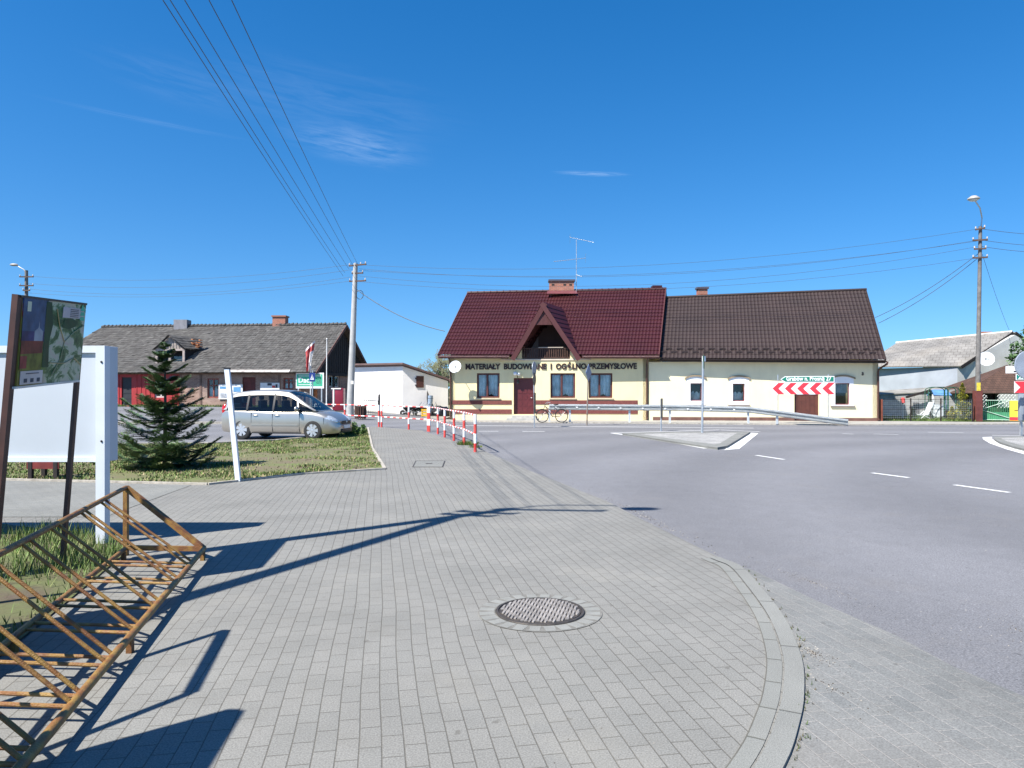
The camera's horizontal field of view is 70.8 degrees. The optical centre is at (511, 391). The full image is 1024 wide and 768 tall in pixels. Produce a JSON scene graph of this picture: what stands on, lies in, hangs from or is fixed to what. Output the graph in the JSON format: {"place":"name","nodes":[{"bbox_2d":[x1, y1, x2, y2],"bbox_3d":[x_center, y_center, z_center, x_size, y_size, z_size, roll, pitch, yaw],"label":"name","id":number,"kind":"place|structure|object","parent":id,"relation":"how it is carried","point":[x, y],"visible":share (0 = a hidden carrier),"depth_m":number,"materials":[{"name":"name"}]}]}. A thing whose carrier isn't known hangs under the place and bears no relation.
{"place":"outdoors","nodes":[
{"label":"outdoors","id":0,"kind":"place"},
{"bbox_2d":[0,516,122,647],"bbox_3d":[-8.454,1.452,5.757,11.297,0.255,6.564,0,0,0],"label":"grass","id":1,"kind":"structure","parent":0,"point":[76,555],"depth_m":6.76,"materials":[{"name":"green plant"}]},
{"bbox_2d":[3,481,189,516],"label":"side path","id":2,"kind":"structure","parent":0,"point":[33,499],"depth_m":10.99,"materials":[{"name":"concrete"}]},
{"bbox_2d":[6,428,381,482],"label":"verge","id":3,"kind":"structure","parent":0,"point":[275,461],"depth_m":16.14,"materials":[{"name":"green plant"}]},
{"bbox_2d":[27,462,66,478],"bbox_3d":[-8.479,1.170,13.215,0.578,0.860,0.440,0,0,0],"label":"red bench","id":4,"kind":"object","parent":3,"relation":"on","point":[43,466],"visible":0.14,"depth_m":13.01,"materials":[{"name":"brown wood"}]},
{"bbox_2d":[90,341,222,470],"bbox_3d":[-7.322,0.375,15.027,2.437,2.893,2.364,0,0,0],"label":"spruce tree","id":5,"kind":"object","parent":3,"relation":"on","point":[163,450],"visible":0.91,"depth_m":14.85,"materials":[{"name":"green plant"}]},
{"bbox_2d":[344,422,367,434],"bbox_3d":[-5.819,1.380,26.603,0.888,0.641,0.728,0,0,-21],"label":"bush","id":6,"kind":"object","parent":3,"relation":"on","point":[357,430],"visible":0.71,"depth_m":26.47,"materials":[{"name":"green plant"}]},
{"bbox_2d":[305,406,449,418],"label":"yard","id":7,"kind":"structure","parent":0,"point":[440,417],"depth_m":47.38,"materials":[{"name":"grey concrete"}]},
{"bbox_2d":[296,373,323,401],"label":"shop sign","id":8,"kind":"object","parent":7,"relation":"on","point":[302,380],"visible":0.81,"depth_m":51.68,"materials":[{"name":"metal"}]},
{"bbox_2d":[331,388,344,410],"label":"red display cooler","id":9,"kind":"object","parent":7,"relation":"on","point":[338,395],"visible":0.85,"depth_m":46.80,"materials":[{"name":"plastic"}]},
{"bbox_2d":[346,262,365,414],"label":"concrete utility pole","id":10,"kind":"object","parent":7,"relation":"on","point":[351,377],"visible":0.99,"depth_m":44.35,"materials":[{"name":"concrete"}]},
{"bbox_2d":[354,363,449,414],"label":"white garage","id":11,"kind":"structure","parent":7,"relation":"on","point":[399,384],"depth_m":50.22,"materials":[{"name":"white paint"}]},
{"bbox_2d":[416,351,449,377],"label":"bare tree","id":12,"kind":"object","parent":7,"relation":"on","point":[442,362],"visible":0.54,"depth_m":55.94,"materials":[{"name":"green plant"}]},
{"bbox_2d":[0,426,783,767],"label":"pavement","id":13,"kind":"structure","parent":0,"point":[412,660],"depth_m":4.64,"materials":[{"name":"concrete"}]},
{"bbox_2d":[0,524,120,651],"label":"planting bed","id":14,"kind":"object","parent":13,"relation":"on","point":[7,603],"depth_m":5.88,"materials":[{"name":"green plant"}]},
{"bbox_2d":[0,294,86,566],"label":"town map sign","id":15,"kind":"object","parent":14,"relation":"on","point":[45,342],"visible":0.99,"depth_m":5.79,"materials":[{"name":"brown metal"}]},
{"bbox_2d":[0,346,117,543],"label":"white notice board","id":16,"kind":"object","parent":14,"relation":"on","point":[40,424],"visible":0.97,"depth_m":7.63,"materials":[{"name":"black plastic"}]},
{"bbox_2d":[0,485,206,767],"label":"bicycle rack","id":17,"kind":"object","parent":13,"relation":"on","point":[73,701],"visible":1,"depth_m":4.53,"materials":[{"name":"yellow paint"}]},
{"bbox_2d":[6,427,385,484],"bbox_3d":[-13.461,1.605,17.014,28.564,0.080,16.926,0,0,-34],"label":"verge edging","id":18,"kind":"object","parent":13,"relation":"on","point":[192,483],"visible":0.55,"depth_m":12.94,"materials":[{"name":"concrete"}]},
{"bbox_2d":[224,367,240,480],"bbox_3d":[-5.035,0.583,12.985,0.501,2.055,0.125,0,0,38],"label":"leaning post","id":19,"kind":"object","parent":18,"relation":"on","point":[232,423],"visible":1,"depth_m":12.95,"materials":[{"name":"white plastic"}]},
{"bbox_2d":[381,405,427,431],"bbox_3d":[-4.700,1.108,31.113,0.119,1.024,4.087,0,0,-38],"label":"barrier rail","id":20,"kind":"object","parent":13,"relation":"on","point":[408,418],"visible":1,"depth_m":30.68,"materials":[{"name":"white metal"}]},
{"bbox_2d":[412,461,444,466],"bbox_3d":[-1.853,1.592,16.003,0.688,0.010,1.428,0,0,-3],"label":"access hatch","id":21,"kind":"object","parent":13,"relation":"on","point":[428,464],"visible":1,"depth_m":15.83,"materials":[{"name":"concrete"}]},
{"bbox_2d":[428,407,476,451],"bbox_3d":[-2.109,1.108,24.316,0.219,1.024,10.558,0,0,-13],"label":"barrier rail","id":22,"kind":"object","parent":13,"relation":"on","point":[464,429],"visible":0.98,"depth_m":23.56,"materials":[{"name":"white metal"}]},
{"bbox_2d":[456,437,481,447],"bbox_3d":[-1.195,1.485,21.431,0.741,0.230,1.706,0,0,-17],"label":"weed clump","id":23,"kind":"object","parent":13,"relation":"on","point":[469,443],"visible":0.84,"depth_m":21.71,"materials":[{"name":"green plant"}]},
{"bbox_2d":[478,594,601,631],"bbox_3d":[0.205,1.592,5.240,0.900,0.024,0.900,0,0,0],"label":"manhole cover","id":24,"kind":"object","parent":13,"relation":"on","point":[541,612],"visible":1,"depth_m":5.18,"materials":[{"name":"metal"}]},
{"bbox_2d":[701,558,766,767],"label":"border joint","id":25,"kind":"object","parent":13,"relation":"on","point":[764,681],"visible":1,"depth_m":3.88,"materials":[{"name":"grey concrete"}]},
{"bbox_2d":[702,558,781,767],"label":"pavement border","id":26,"kind":"object","parent":13,"relation":"on","point":[749,750],"visible":1,"depth_m":3.89,"materials":[{"name":"grey concrete"}]},
{"bbox_2d":[430,406,449,415],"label":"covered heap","id":27,"kind":"object","parent":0,"point":[433,412],"visible":0.73,"depth_m":48.85,"materials":[{"name":"white plastic"}]},
{"bbox_2d":[0,0,1023,388],"label":"sky","id":28,"kind":"structure","parent":0,"point":[478,138],"materials":[{"name":"blue"}]},
{"bbox_2d":[420,430,719,561],"bbox_3d":[-0.770,1.665,18.612,0.481,0.130,23.956,0,0,-14],"label":"pavement edge","id":29,"kind":"object","parent":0,"point":[671,536],"visible":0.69,"depth_m":9.56,"materials":[{"name":"concrete"}]},
{"bbox_2d":[118,407,1023,695],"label":"road","id":30,"kind":"structure","parent":0,"point":[918,553],"depth_m":10.62,"materials":[{"name":"grey asphalt"}]},
{"bbox_2d":[120,435,325,443],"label":"lot kerb","id":31,"kind":"structure","parent":30,"relation":"on","point":[242,441],"depth_m":22.79,"materials":[{"name":"concrete"}]},
{"bbox_2d":[222,390,351,438],"bbox_3d":[-7.890,0.779,25.469,4.365,1.733,2.210,0,0,10],"label":"parked car","id":32,"kind":"object","parent":30,"relation":"on","point":[264,420],"visible":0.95,"depth_m":24.75,"materials":[{"name":"silver metal"}]},
{"bbox_2d":[305,341,314,406],"bbox_3d":[-11.191,-0.686,39.941,0.550,4.365,0.162,0,0,0],"label":"flag","id":33,"kind":"object","parent":30,"relation":"on","point":[309,350],"visible":0.91,"depth_m":39.93,"materials":[{"name":"fabric"}]},
{"bbox_2d":[309,370,314,406],"bbox_3d":[-10.101,0.248,36.450,0.303,2.687,0.161,0,0,0],"label":"crossing sign","id":34,"kind":"object","parent":30,"relation":"on","point":[312,377],"visible":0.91,"depth_m":36.39,"materials":[{"name":"metal"}]},
{"bbox_2d":[314,404,379,426],"bbox_3d":[-7.908,1.105,34.709,5.049,1.030,0.370,0,0,40],"label":"barrier rail","id":35,"kind":"object","parent":30,"relation":"on","point":[378,416],"visible":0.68,"depth_m":34.02,"materials":[{"name":"metal"}]},
{"bbox_2d":[354,405,365,418],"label":"slatted bin","id":36,"kind":"object","parent":30,"relation":"on","point":[359,410],"visible":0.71,"depth_m":40.76,"materials":[{"name":"black wood"}]},
{"bbox_2d":[532,362,535,427],"bbox_3d":[0.999,0.153,33.042,0.107,3.095,0.660,0,0,18],"label":"road sign","id":37,"kind":"object","parent":30,"relation":"on","point":[534,378],"visible":0.95,"depth_m":33.06,"materials":[{"name":"metal"}]},
{"bbox_2d":[536,402,567,422],"bbox_3d":[2.083,1.058,37.704,1.720,1.081,0.553,0,0,0],"label":"bicycle","id":38,"kind":"object","parent":30,"relation":"on","point":[555,416],"visible":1,"depth_m":37.65,"materials":[{"name":"metal"}]},
{"bbox_2d":[586,364,590,424],"bbox_3d":[3.718,0.163,35.514,0.148,3.076,0.858,0,0,25],"label":"road sign","id":39,"kind":"object","parent":30,"relation":"on","point":[588,372],"visible":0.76,"depth_m":35.53,"materials":[{"name":"grey metal"}]},
{"bbox_2d":[660,398,662,430],"bbox_3d":[6.262,0.985,30.256,0.082,1.431,0.420,0,0,21],"label":"road sign","id":40,"kind":"object","parent":30,"relation":"on","point":[661,408],"visible":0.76,"depth_m":30.30,"materials":[{"name":"metal"}]},
{"bbox_2d":[622,432,749,449],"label":"traffic island kerb","id":41,"kind":"structure","parent":30,"relation":"on","point":[732,440],"depth_m":23.84,"materials":[{"name":"concrete"}]},
{"bbox_2d":[423,420,1023,424],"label":"footway kerb","id":42,"kind":"structure","parent":30,"relation":"on","point":[737,423],"depth_m":36.43,"materials":[{"name":"concrete"}]},
{"bbox_2d":[455,425,1023,492],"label":"lane markings","id":43,"kind":"object","parent":30,"relation":"on","point":[739,444],"visible":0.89,"depth_m":23.37,"materials":[{"name":"paint"}]},
{"bbox_2d":[994,436,1023,450],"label":"roundabout apron kerb","id":44,"kind":"structure","parent":30,"relation":"on","point":[1000,440],"depth_m":22.07,"materials":[{"name":"concrete"}]},
{"bbox_2d":[1002,437,1023,445],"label":"roundabout apron","id":45,"kind":"object","parent":30,"relation":"on","point":[1018,440],"visible":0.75,"depth_m":23.37,"materials":[{"name":"grey concrete"}]},
{"bbox_2d":[1014,351,1023,377],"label":"round sign back","id":46,"kind":"object","parent":30,"relation":"on","point":[1019,364],"visible":1,"depth_m":25.20,"materials":[{"name":"metal"}]},
{"bbox_2d":[1014,381,1023,392],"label":"chevron sign","id":47,"kind":"object","parent":30,"relation":"on","point":[1018,386],"visible":1,"depth_m":25.97,"materials":[{"name":"metal"}]},
{"bbox_2d":[1018,394,1023,435],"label":"grey cabinet","id":48,"kind":"object","parent":30,"relation":"on","point":[1020,408],"visible":0.93,"depth_m":26.67,"materials":[{"name":"metal"}]},
{"bbox_2d":[222,497,1023,766],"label":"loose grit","id":49,"kind":"object","parent":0,"point":[813,653],"visible":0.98,"depth_m":4.66,"materials":[{"name":"grey gravel"}]},
{"bbox_2d":[644,433,735,443],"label":"traffic island","id":50,"kind":"structure","parent":0,"point":[713,438],"depth_m":25.47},
{"bbox_2d":[701,355,705,432],"bbox_3d":[7.377,0.131,27.831,0.168,3.100,0.498,0,0,26],"label":"road sign","id":51,"kind":"object","parent":50,"relation":"on","point":[702,390],"visible":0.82,"depth_m":27.84,"materials":[{"name":"metal"}]},
{"bbox_2d":[446,419,1023,423],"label":"footway","id":52,"kind":"structure","parent":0,"point":[798,422],"depth_m":39.05,"materials":[{"name":"concrete"}]},
{"bbox_2d":[549,404,847,425],"bbox_3d":[9.205,1.141,36.877,14.827,1.000,0.410,0,0,12],"label":"guard rail","id":53,"kind":"object","parent":52,"relation":"on","point":[771,412],"visible":0.98,"depth_m":36.84,"materials":[{"name":"metal"}]},
{"bbox_2d":[772,374,834,423],"bbox_3d":[14.733,0.353,36.430,2.941,2.494,0.083,0,0,16],"label":"chevron sign","id":54,"kind":"object","parent":52,"relation":"on","point":[828,388],"visible":0.97,"depth_m":36.39,"materials":[{"name":"metal"}]},
{"bbox_2d":[781,376,833,381],"bbox_3d":[14.900,-0.646,36.349,2.539,0.308,0.037,0,0,16],"label":"direction sign","id":55,"kind":"object","parent":54,"relation":"attached to","point":[808,379],"visible":1,"depth_m":36.32,"materials":[{"name":"metal"}]},
{"bbox_2d":[879,398,972,421],"bbox_3d":[22.608,0.975,39.348,4.708,1.250,0.137,0,0,9],"label":"wire fence","id":56,"kind":"object","parent":52,"relation":"on","point":[881,406],"visible":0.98,"depth_m":39.44,"materials":[{"name":"metal"}]},
{"bbox_2d":[744,568,1023,767],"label":"drive paving","id":57,"kind":"structure","parent":0,"point":[949,715],"depth_m":3.71,"materials":[{"name":"grey concrete"}]},
{"bbox_2d":[883,420,1005,421],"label":"garden lawn","id":58,"kind":"structure","parent":0,"point":[945,420],"depth_m":40.42,"materials":[{"name":"green plant"}]},
{"bbox_2d":[879,388,964,416],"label":"block outbuilding","id":59,"kind":"structure","parent":58,"relation":"on","point":[916,393],"depth_m":46.85,"materials":[{"name":"concrete"}]},
{"bbox_2d":[917,402,933,417],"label":"deck chair","id":60,"kind":"object","parent":58,"relation":"on","point":[927,411],"visible":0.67,"depth_m":41.51,"materials":[{"name":"plastic"}]},
{"bbox_2d":[925,387,947,415],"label":"garden arch","id":61,"kind":"structure","parent":58,"relation":"on","point":[944,396],"depth_m":43.33,"materials":[{"name":"green metal"}]},
{"bbox_2d":[927,390,951,417],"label":"garden well","id":62,"kind":"object","parent":58,"relation":"on","point":[935,412],"visible":0.55,"depth_m":43.74,"materials":[{"name":"stone"}]},
{"bbox_2d":[945,406,957,420],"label":"conifer shrub","id":63,"kind":"object","parent":58,"relation":"on","point":[952,415],"visible":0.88,"depth_m":40.34,"materials":[{"name":"green plant"}]},
{"bbox_2d":[954,383,971,419],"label":"conifer shrub","id":64,"kind":"object","parent":58,"relation":"on","point":[961,393],"visible":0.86,"depth_m":40.11,"materials":[{"name":"green plant"}]},
{"bbox_2d":[967,195,987,421],"bbox_3d":[25.080,-4.462,38.905,1.272,12.184,0.654,0,0,-33],"label":"wooden lamp pole","id":65,"kind":"object","parent":58,"relation":"on","point":[977,404],"visible":1,"depth_m":39.10,"materials":[{"name":"grey wood"}]},
{"bbox_2d":[359,241,974,275],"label":"power line","id":66,"kind":"object","parent":65,"relation":"attached to","point":[694,271],"visible":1,"depth_m":41.23,"materials":[{"name":"grey metal"}]},
{"bbox_2d":[369,259,966,290],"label":"power line","id":67,"kind":"object","parent":65,"relation":"attached to","point":[664,288],"visible":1,"depth_m":41.94,"materials":[{"name":"grey metal"}]},
{"bbox_2d":[363,247,973,286],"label":"power line","id":68,"kind":"object","parent":65,"relation":"attached to","point":[670,283],"visible":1,"depth_m":41.53,"materials":[{"name":"grey metal"}]},
{"bbox_2d":[366,241,970,276],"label":"power line","id":69,"kind":"object","parent":65,"relation":"attached to","point":[678,273],"visible":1,"depth_m":41.57,"materials":[{"name":"grey metal"}]},
{"bbox_2d":[370,229,974,268],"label":"power line","id":70,"kind":"object","parent":65,"relation":"attached to","point":[690,262],"visible":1,"depth_m":41.43,"materials":[{"name":"grey metal"}]},
{"bbox_2d":[944,365,1023,414],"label":"gazebo","id":71,"kind":"object","parent":58,"relation":"on","point":[996,383],"visible":0.4,"depth_m":45.29,"materials":[{"name":"brown"}]},
{"bbox_2d":[983,400,1017,419],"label":"green gate","id":72,"kind":"structure","parent":58,"relation":"on","point":[992,415],"depth_m":39.28,"materials":[{"name":"metal"}]},
{"bbox_2d":[1010,401,1017,420],"bbox_3d":[27.119,1.014,38.842,0.445,1.075,0.022,0,0,29],"label":"yellow banner","id":73,"kind":"object","parent":72,"relation":"attached to","point":[1013,410],"visible":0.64,"depth_m":38.85,"materials":[{"name":"gold plastic"}]},
{"bbox_2d":[1004,329,1023,365],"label":"leafy tree","id":74,"kind":"object","parent":58,"relation":"on","point":[1011,357],"visible":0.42,"depth_m":49.47,"materials":[{"name":"green plant"}]},
{"bbox_2d":[883,415,1009,420],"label":"lawn grass","id":75,"kind":"structure","parent":0,"point":[935,418],"depth_m":40.23,"materials":[{"name":"green plant"}]},
{"bbox_2d":[878,330,1023,406],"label":"grey house","id":76,"kind":"structure","parent":0,"point":[945,361],"depth_m":51.92,"materials":[{"name":"tile"}]},
{"bbox_2d":[981,352,994,365],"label":"satellite dish","id":77,"kind":"object","parent":76,"relation":"attached to","point":[989,356],"visible":0.85,"depth_m":49.28,"materials":[{"name":"metal"}]},
{"bbox_3d":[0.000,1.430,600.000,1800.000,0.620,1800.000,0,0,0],"label":"ground","id":78,"kind":"structure","parent":0,"visible":0},
{"bbox_2d":[10,263,33,295],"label":"lamp pole","id":79,"kind":"object","parent":78,"relation":"on","point":[26,285],"visible":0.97,"depth_m":51.89,"materials":[{"name":"grey wood"}]},
{"bbox_2d":[30,270,346,287],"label":"power line","id":80,"kind":"object","parent":79,"relation":"attached to","point":[181,286],"visible":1,"depth_m":49.07,"materials":[{"name":"grey metal"}]},
{"bbox_2d":[118,403,290,406],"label":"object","id":81,"kind":"object","parent":78,"relation":"on","point":[124,405],"visible":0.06,"depth_m":50.48,"materials":[{"name":"green plant"}]},
{"bbox_2d":[83,315,366,406],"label":"old timber house","id":82,"kind":"structure","parent":78,"relation":"on","point":[252,356],"depth_m":54.00,"materials":[{"name":"wood"}]},
{"bbox_2d":[122,377,131,405],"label":"black door","id":83,"kind":"structure","parent":82,"relation":"in","point":[126,381],"depth_m":53.23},
{"bbox_2d":[208,378,218,397],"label":"window","id":84,"kind":"structure","parent":82,"relation":"in","point":[213,392],"depth_m":52.74,"materials":[{"name":"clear glass"}]},
{"bbox_2d":[219,384,242,398],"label":"poster","id":85,"kind":"object","parent":82,"relation":"attached to","point":[236,388],"visible":0.64,"depth_m":52.43,"materials":[{"name":"white paper"}]},
{"bbox_2d":[243,377,255,404],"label":"door","id":86,"kind":"structure","parent":82,"relation":"in","point":[249,383],"depth_m":52.47,"materials":[{"name":"brown wood"}]},
{"bbox_2d":[260,383,279,389],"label":"poster","id":87,"kind":"object","parent":82,"relation":"attached to","point":[269,386],"visible":0.93,"depth_m":52.16,"materials":[{"name":"white paper"}]},
{"bbox_2d":[284,378,292,389],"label":"window","id":88,"kind":"structure","parent":82,"relation":"in","point":[289,381],"depth_m":52.27,"materials":[{"name":"brown glass"}]},
{"bbox_2d":[437,279,668,419],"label":"shop building","id":89,"kind":"structure","parent":78,"relation":"on","point":[562,338],"depth_m":41.62,"materials":[{"name":"red tile"}]},
{"bbox_2d":[449,361,460,372],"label":"satellite dish","id":90,"kind":"object","parent":89,"relation":"attached to","point":[452,367],"visible":1,"depth_m":40.76,"materials":[{"name":"metal"}]},
{"bbox_2d":[475,373,500,398],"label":"window","id":91,"kind":"structure","parent":89,"relation":"in","point":[488,384],"depth_m":41.78,"materials":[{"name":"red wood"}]},
{"bbox_2d":[514,378,534,413],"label":"door","id":92,"kind":"structure","parent":89,"relation":"in","point":[523,391],"depth_m":41.61,"materials":[{"name":"wood"}]},
{"bbox_2d":[525,338,537,358],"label":"balcony door","id":93,"kind":"structure","parent":89,"relation":"in","point":[535,345],"depth_m":42.93,"materials":[{"name":"brown wood"}]},
{"bbox_2d":[549,373,575,398],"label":"window","id":94,"kind":"structure","parent":89,"relation":"in","point":[562,385],"depth_m":41.41,"materials":[{"name":"red wood"}]},
{"bbox_2d":[554,237,593,290],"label":"roof antenna","id":95,"kind":"object","parent":89,"relation":"attached to","point":[576,261],"visible":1,"depth_m":45.28,"materials":[{"name":"metal"}]},
{"bbox_2d":[588,373,613,398],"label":"window","id":96,"kind":"structure","parent":89,"relation":"in","point":[600,384],"depth_m":41.20,"materials":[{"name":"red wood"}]},
{"bbox_2d":[710,557,803,767],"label":"kerb","id":97,"kind":"structure","parent":78,"relation":"on","point":[777,750],"depth_m":3.87,"materials":[{"name":"concrete"}]},
{"bbox_2d":[743,566,816,759],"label":"gutter weeds","id":98,"kind":"object","parent":97,"relation":"on","point":[791,627],"visible":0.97,"depth_m":3.89,"materials":[{"name":"green plant"}]},
{"bbox_2d":[649,287,887,420],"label":"cream house","id":99,"kind":"structure","parent":78,"relation":"on","point":[750,346],"depth_m":40.58,"materials":[{"name":"brown tile"}]},
{"bbox_2d":[685,375,705,405],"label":"window","id":100,"kind":"structure","parent":99,"relation":"in","point":[693,384],"depth_m":40.54,"materials":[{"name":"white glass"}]},
{"bbox_2d":[728,375,750,405],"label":"window","id":101,"kind":"structure","parent":99,"relation":"in","point":[738,385],"depth_m":40.31,"materials":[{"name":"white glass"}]},
{"bbox_2d":[794,394,817,420],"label":"garage door","id":102,"kind":"structure","parent":99,"relation":"in","point":[803,403],"depth_m":40.10,"materials":[{"name":"brown wood"}]},
{"bbox_2d":[830,375,855,406],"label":"window","id":103,"kind":"structure","parent":99,"relation":"in","point":[839,398],"depth_m":39.81,"materials":[{"name":"white glass"}]},
{"bbox_3d":[-4.701,-3.234,3.856,1.961,9.753,3.515,0,0,0],"label":"strutted utility pole","id":104,"kind":"object","parent":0,"visible":0},
{"bbox_2d":[163,0,341,273],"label":"power line","id":105,"kind":"object","parent":104,"relation":"attached to","point":[237,115],"visible":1,"depth_m":17.74,"materials":[{"name":"grey metal"}]},
{"bbox_2d":[170,0,344,272],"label":"power line","id":106,"kind":"object","parent":104,"relation":"attached to","point":[240,111],"visible":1,"depth_m":17.66,"materials":[{"name":"grey metal"}]},
{"bbox_2d":[184,0,348,268],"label":"power line","id":107,"kind":"object","parent":104,"relation":"attached to","point":[252,112],"visible":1,"depth_m":17.94,"materials":[{"name":"grey metal"}]},
{"bbox_2d":[209,0,352,264],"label":"power line","id":108,"kind":"object","parent":104,"relation":"attached to","point":[267,109],"visible":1,"depth_m":17.90,"materials":[{"name":"grey metal"}]},
{"bbox_2d":[231,0,347,243],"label":"power line","id":109,"kind":"object","parent":104,"relation":"attached to","point":[281,105],"visible":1,"depth_m":17.87,"materials":[{"name":"grey metal"}]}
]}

